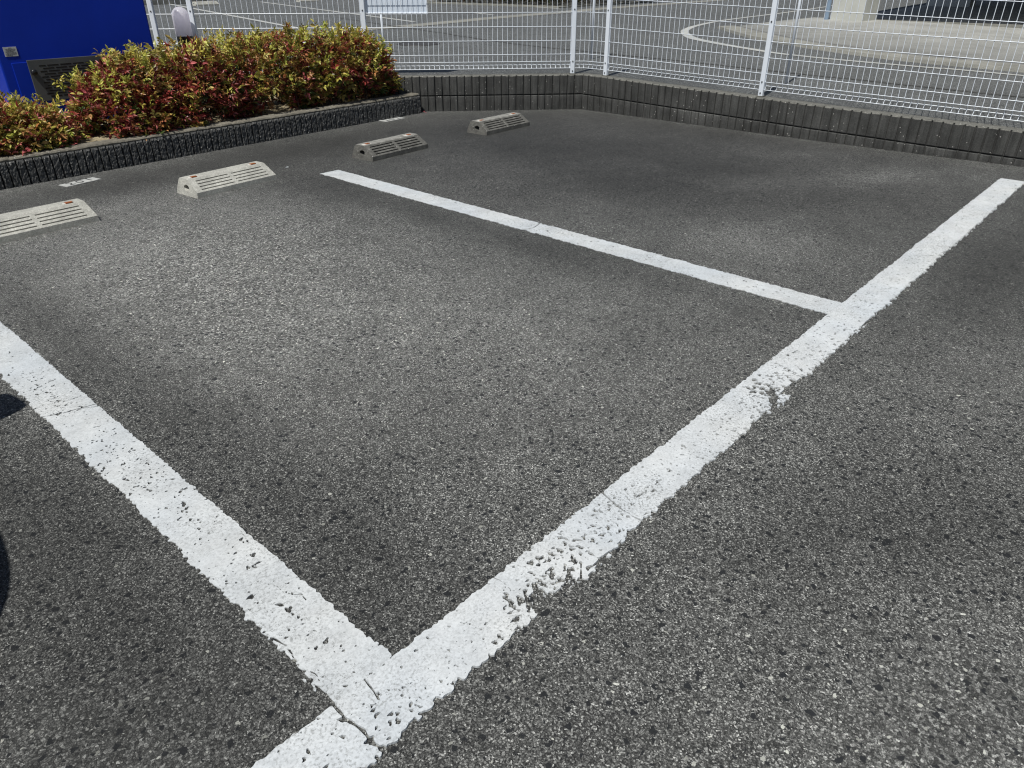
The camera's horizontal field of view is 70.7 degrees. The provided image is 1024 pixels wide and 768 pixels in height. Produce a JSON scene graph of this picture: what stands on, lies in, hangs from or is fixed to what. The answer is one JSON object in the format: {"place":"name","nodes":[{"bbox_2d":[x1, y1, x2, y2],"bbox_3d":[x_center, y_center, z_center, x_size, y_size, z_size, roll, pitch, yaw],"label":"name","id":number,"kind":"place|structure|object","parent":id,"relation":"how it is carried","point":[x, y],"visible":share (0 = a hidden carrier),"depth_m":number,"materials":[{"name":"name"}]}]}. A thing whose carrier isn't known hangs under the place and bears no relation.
{"place":"outdoors","nodes":[
{"label":"outdoors","id":0,"kind":"place"},
{"bbox_2d":[0,109,1023,767],"bbox_3d":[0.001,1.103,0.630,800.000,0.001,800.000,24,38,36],"label":"ground","id":1,"kind":"structure","parent":0,"point":[392,423],"depth_m":2.23,"materials":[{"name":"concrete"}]},
{"bbox_2d":[0,198,99,243],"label":"wheel stop","id":2,"kind":"object","parent":1,"relation":"on","point":[33,221],"visible":1,"depth_m":4.07,"materials":[{"name":"concrete"}]},
{"bbox_2d":[59,177,99,186],"bbox_3d":[-3.004,-1.405,5.023,0.102,0.006,0.250,16,33,26],"label":"stall number","id":3,"kind":"object","parent":1,"relation":"on","point":[73,183],"visible":1,"depth_m":5.01,"materials":[{"name":"paint"}]},
{"bbox_2d":[0,321,391,702],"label":"parking line","id":4,"kind":"object","parent":1,"relation":"on","point":[85,427],"visible":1,"depth_m":1.87,"materials":[{"name":"paint"}]},
{"bbox_2d":[0,93,420,189],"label":"planter wall","id":5,"kind":"structure","parent":1,"relation":"on","point":[39,166],"depth_m":5.73,"materials":[{"name":"concrete"}]},
{"bbox_2d":[0,94,390,155],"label":"soil","id":6,"kind":"structure","parent":5,"relation":"in","point":[278,108],"depth_m":6.43,"materials":[{"name":"brown soil"}]},
{"bbox_2d":[0,90,82,155],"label":"nandina shrub","id":7,"kind":"object","parent":6,"relation":"on","point":[40,126],"visible":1,"depth_m":5.03,"materials":[{"name":"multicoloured plant"}]},
{"bbox_2d":[0,0,154,118],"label":"vending machine","id":8,"kind":"object","parent":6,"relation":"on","point":[43,43],"visible":0.43,"depth_m":5.73,"materials":[{"name":"blue metal"}]},
{"bbox_2d":[52,43,188,143],"bbox_3d":[-3.034,-2.263,5.598,0.857,0.689,0.891,24,38,36],"label":"nandina shrub","id":9,"kind":"object","parent":6,"relation":"on","point":[100,91],"visible":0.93,"depth_m":5.46,"materials":[{"name":"green plant"}]},
{"bbox_2d":[172,7,200,78],"bbox_3d":[-3.152,-3.212,7.031,0.152,0.821,0.152,24,38,36],"label":"bollard light","id":10,"kind":"object","parent":6,"relation":"on","point":[181,23],"visible":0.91,"depth_m":6.86,"materials":[{"name":"white plastic"}]},
{"bbox_2d":[127,28,257,129],"bbox_3d":[-2.682,-2.533,6.008,0.902,0.748,0.976,24,38,36],"label":"nandina shrub","id":11,"kind":"object","parent":6,"relation":"on","point":[184,66],"visible":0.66,"depth_m":5.84,"materials":[{"name":"green plant"}]},
{"bbox_2d":[203,22,326,117],"bbox_3d":[-2.217,-2.799,6.447,0.824,0.800,1.085,24,38,36],"label":"nandina shrub","id":12,"kind":"object","parent":6,"relation":"on","point":[274,56],"visible":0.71,"depth_m":6.29,"materials":[{"name":"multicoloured plant"}]},
{"bbox_2d":[282,19,403,108],"bbox_3d":[-1.604,-3.069,6.895,0.629,0.792,1.275,24,38,36],"label":"nandina shrub","id":13,"kind":"object","parent":6,"relation":"on","point":[368,67],"visible":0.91,"depth_m":6.78,"materials":[{"name":"green plant"}]},
{"bbox_2d":[177,161,276,198],"bbox_3d":[-1.934,-1.402,4.908,0.238,0.110,0.624,20,36,31],"label":"wheel stop","id":14,"kind":"object","parent":1,"relation":"on","point":[210,183],"visible":1,"depth_m":4.83,"materials":[{"name":"concrete"}]},
{"bbox_2d":[352,133,428,161],"bbox_3d":[-0.975,-1.917,5.810,0.238,0.110,0.624,21,36,32],"label":"wheel stop","id":15,"kind":"object","parent":1,"relation":"on","point":[385,148],"visible":1,"depth_m":5.72,"materials":[{"name":"concrete"}]},
{"bbox_2d":[379,117,402,121],"bbox_3d":[-1.189,-2.621,7.150,0.114,0.006,0.263,21,36,32],"label":"stall number","id":16,"kind":"object","parent":1,"relation":"on","point":[391,119],"visible":1,"depth_m":7.13,"materials":[{"name":"paint"}]},
{"bbox_2d":[467,112,529,135],"bbox_3d":[-0.119,-2.421,6.691,0.238,0.110,0.624,22,37,34],"label":"wheel stop","id":17,"kind":"object","parent":1,"relation":"on","point":[498,123],"visible":1,"depth_m":6.60,"materials":[{"name":"concrete"}]},
{"bbox_2d":[321,170,840,313],"bbox_3d":[0.031,-0.937,4.200,3.683,0.005,0.177,24,38,36],"label":"parking line","id":18,"kind":"object","parent":1,"relation":"on","point":[786,295],"visible":1,"depth_m":3.80,"materials":[{"name":"paint"}]},
{"bbox_2d":[172,73,1023,166],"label":"retaining wall","id":19,"kind":"structure","parent":1,"relation":"on","point":[892,131],"depth_m":6.67,"materials":[{"name":"concrete"}]},
{"bbox_2d":[146,0,1023,121],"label":"fence","id":20,"kind":"object","parent":19,"relation":"on","point":[766,57],"visible":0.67,"depth_m":6.68,"materials":[{"name":"metal"}]},
{"bbox_2d":[365,0,427,14],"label":"board","id":21,"kind":"object","parent":20,"relation":"attached to","point":[408,6],"visible":1,"depth_m":7.12,"materials":[{"name":"white metal"}]},
{"bbox_2d":[251,178,1023,767],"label":"parking line","id":22,"kind":"object","parent":1,"relation":"on","point":[447,654],"visible":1,"depth_m":1.83,"materials":[{"name":"paint"}]},
{"bbox_2d":[144,0,1023,127],"bbox_3d":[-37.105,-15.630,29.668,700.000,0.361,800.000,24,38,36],"label":"road","id":23,"kind":"structure","parent":0,"point":[480,47],"depth_m":9.77,"materials":[{"name":"grey asphalt"}]},
{"bbox_2d":[143,0,206,4],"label":"kerb","id":24,"kind":"structure","parent":23,"relation":"on","point":[159,2],"depth_m":23.88,"materials":[{"name":"concrete"}]},
{"bbox_2d":[192,1,218,5],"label":"wheel stop","id":25,"kind":"object","parent":23,"relation":"on","point":[204,3],"visible":0.88,"depth_m":22.93,"materials":[{"name":"concrete"}]},
{"bbox_2d":[170,4,304,29],"bbox_3d":[-7.694,-9.670,18.813,0.130,0.001,14.842,-17,34,-27],"label":"parking line","id":26,"kind":"object","parent":23,"relation":"on","point":[236,16],"visible":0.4,"depth_m":17.05,"materials":[{"name":"paint"}]},
{"bbox_2d":[296,0,318,1],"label":"wheel stop","id":27,"kind":"object","parent":23,"relation":"on","point":[306,0],"visible":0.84,"depth_m":25.72,"materials":[{"name":"concrete"}]},
{"bbox_2d":[264,2,416,21],"bbox_3d":[-5.540,-10.688,20.592,0.130,0.001,13.763,-16,33,-26],"label":"parking line","id":28,"kind":"object","parent":23,"relation":"on","point":[345,12],"visible":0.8,"depth_m":18.90,"materials":[{"name":"paint"}]},
{"bbox_2d":[380,14,384,47],"bbox_3d":[-1.683,-4.588,9.373,0.034,0.531,0.034,24,38,36],"label":"marker pole","id":29,"kind":"object","parent":23,"relation":"on","point":[382,26],"visible":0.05,"depth_m":9.34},
{"bbox_2d":[397,42,439,45],"bbox_3d":[-1.384,-5.036,10.684,0.640,0.005,0.640,24,38,36],"label":"manhole cover","id":30,"kind":"object","parent":23,"relation":"on","point":[420,43],"visible":0.74,"depth_m":10.68,"materials":[{"name":"metal"}]},
{"bbox_2d":[153,0,723,46],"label":"gutter","id":31,"kind":"object","parent":23,"relation":"on","point":[474,19],"visible":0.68,"depth_m":17.14,"materials":[{"name":"concrete"}]},
{"bbox_2d":[427,0,653,7],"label":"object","id":32,"kind":"structure","parent":23,"relation":"on","point":[489,3],"depth_m":23.84,"materials":[{"name":"concrete"}]},
{"bbox_2d":[440,0,635,3],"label":"hedge","id":33,"kind":"object","parent":32,"relation":"on","point":[541,0],"visible":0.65,"depth_m":22.49,"materials":[{"name":"green plant"}]},
{"bbox_2d":[590,0,594,58],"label":"marker pole","id":34,"kind":"object","parent":23,"relation":"on","point":[592,29],"visible":0.95,"depth_m":8.67,"materials":[{"name":"white metal"}]},
{"bbox_2d":[342,18,1022,96],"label":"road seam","id":35,"kind":"object","parent":23,"relation":"on","point":[726,65],"visible":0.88,"depth_m":8.18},
{"bbox_2d":[784,0,800,83],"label":"marker pole","id":36,"kind":"object","parent":23,"relation":"on","point":[793,39],"visible":1,"depth_m":6.98,"materials":[{"name":"grey metal"}]},
{"bbox_2d":[681,6,1023,75],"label":"curved road line","id":37,"kind":"object","parent":23,"relation":"on","point":[688,36],"visible":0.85,"depth_m":10.11,"materials":[{"name":"paint"}]},
{"bbox_2d":[718,26,1023,72],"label":"kerb","id":38,"kind":"structure","parent":23,"relation":"on","point":[953,62],"depth_m":9.28,"materials":[{"name":"concrete"}]},
{"bbox_2d":[737,25,1023,63],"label":"kerb joint","id":39,"kind":"object","parent":38,"relation":"on","point":[883,50],"visible":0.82,"depth_m":9.54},
{"bbox_2d":[738,17,1023,64],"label":"pavement","id":40,"kind":"structure","parent":0,"point":[951,41],"depth_m":11.31,"materials":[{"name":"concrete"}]},
{"bbox_2d":[824,0,1023,28],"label":"garage building","id":41,"kind":"structure","parent":40,"relation":"on","point":[968,9],"depth_m":15.46,"materials":[{"name":"concrete"}]}
]}

